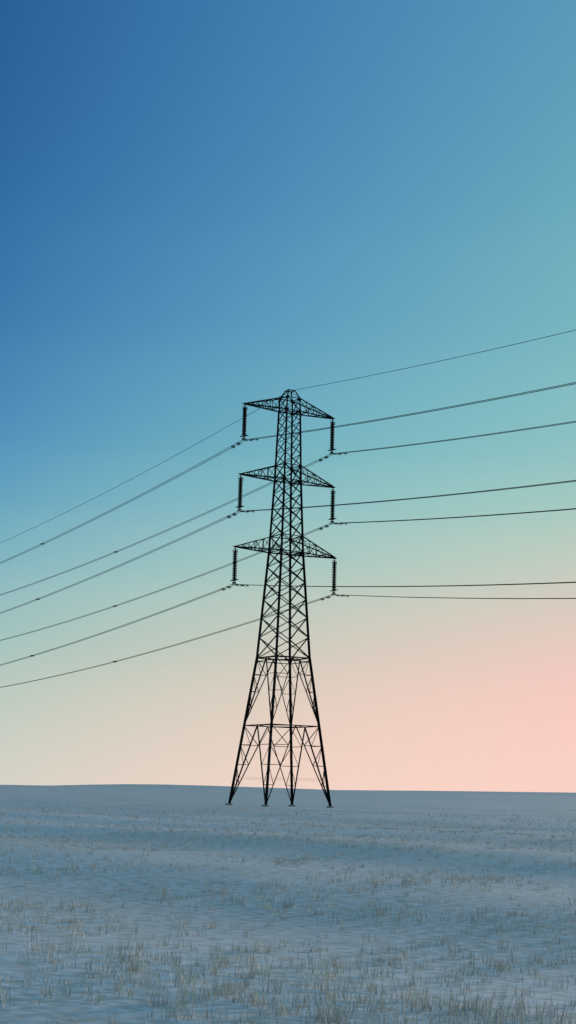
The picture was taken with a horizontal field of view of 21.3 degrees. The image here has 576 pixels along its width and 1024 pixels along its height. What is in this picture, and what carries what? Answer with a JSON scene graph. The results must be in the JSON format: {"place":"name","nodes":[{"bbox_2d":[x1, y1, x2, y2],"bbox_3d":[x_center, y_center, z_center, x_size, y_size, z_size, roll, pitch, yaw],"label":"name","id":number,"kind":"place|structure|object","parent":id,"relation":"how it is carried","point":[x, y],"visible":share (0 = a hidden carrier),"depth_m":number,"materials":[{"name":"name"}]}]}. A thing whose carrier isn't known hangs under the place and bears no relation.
{"place":"outdoors","nodes":[
{"label":"outdoors","id":0,"kind":"place"},
{"bbox_2d":[0,784,575,1023],"bbox_3d":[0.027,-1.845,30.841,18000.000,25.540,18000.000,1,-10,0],"label":"ground","id":1,"kind":"structure","parent":0,"point":[538,807],"depth_m":26.08,"materials":[{"name":"white snow"}]},
{"bbox_2d":[225,389,337,807],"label":"electricity pylon","id":2,"kind":"object","parent":1,"relation":"on","point":[289,554],"visible":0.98,"depth_m":201.69,"materials":[{"name":"metal"}]},
{"bbox_2d":[0,382,575,563],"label":"power line","id":3,"kind":"object","parent":2,"relation":"attached to","point":[238,443],"visible":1,"depth_m":186.86,"materials":[{"name":"metal"}]},
{"bbox_2d":[0,480,575,613],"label":"power line","id":4,"kind":"object","parent":2,"relation":"attached to","point":[232,514],"visible":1,"depth_m":183.74,"materials":[{"name":"metal"}]},
{"bbox_2d":[0,582,575,665],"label":"power line","id":5,"kind":"object","parent":2,"relation":"attached to","point":[229,586],"visible":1,"depth_m":186.36,"materials":[{"name":"metal"}]},
{"bbox_2d":[0,421,575,594],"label":"power line","id":6,"kind":"object","parent":2,"relation":"attached to","point":[326,457],"visible":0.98,"depth_m":209.35,"materials":[{"name":"metal"}]},
{"bbox_2d":[0,508,575,640],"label":"power line","id":7,"kind":"object","parent":2,"relation":"attached to","point":[326,526],"visible":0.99,"depth_m":207.92,"materials":[{"name":"metal"}]},
{"bbox_2d":[0,594,575,687],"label":"power line","id":8,"kind":"object","parent":2,"relation":"attached to","point":[329,596],"visible":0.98,"depth_m":211.01,"materials":[{"name":"metal"}]},
{"bbox_2d":[1,330,574,542],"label":"earth wire","id":9,"kind":"object","parent":2,"relation":"attached to","point":[309,387],"visible":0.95,"depth_m":198.68,"materials":[{"name":"metal"}]},
{"bbox_2d":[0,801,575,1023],"bbox_3d":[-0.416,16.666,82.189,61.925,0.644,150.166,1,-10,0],"label":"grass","id":10,"kind":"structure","parent":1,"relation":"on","point":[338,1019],"depth_m":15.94,"materials":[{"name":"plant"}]},
{"bbox_2d":[0,0,575,792],"label":"sky","id":11,"kind":"structure","parent":0,"point":[209,208],"materials":[{"name":"blue"}]}
]}

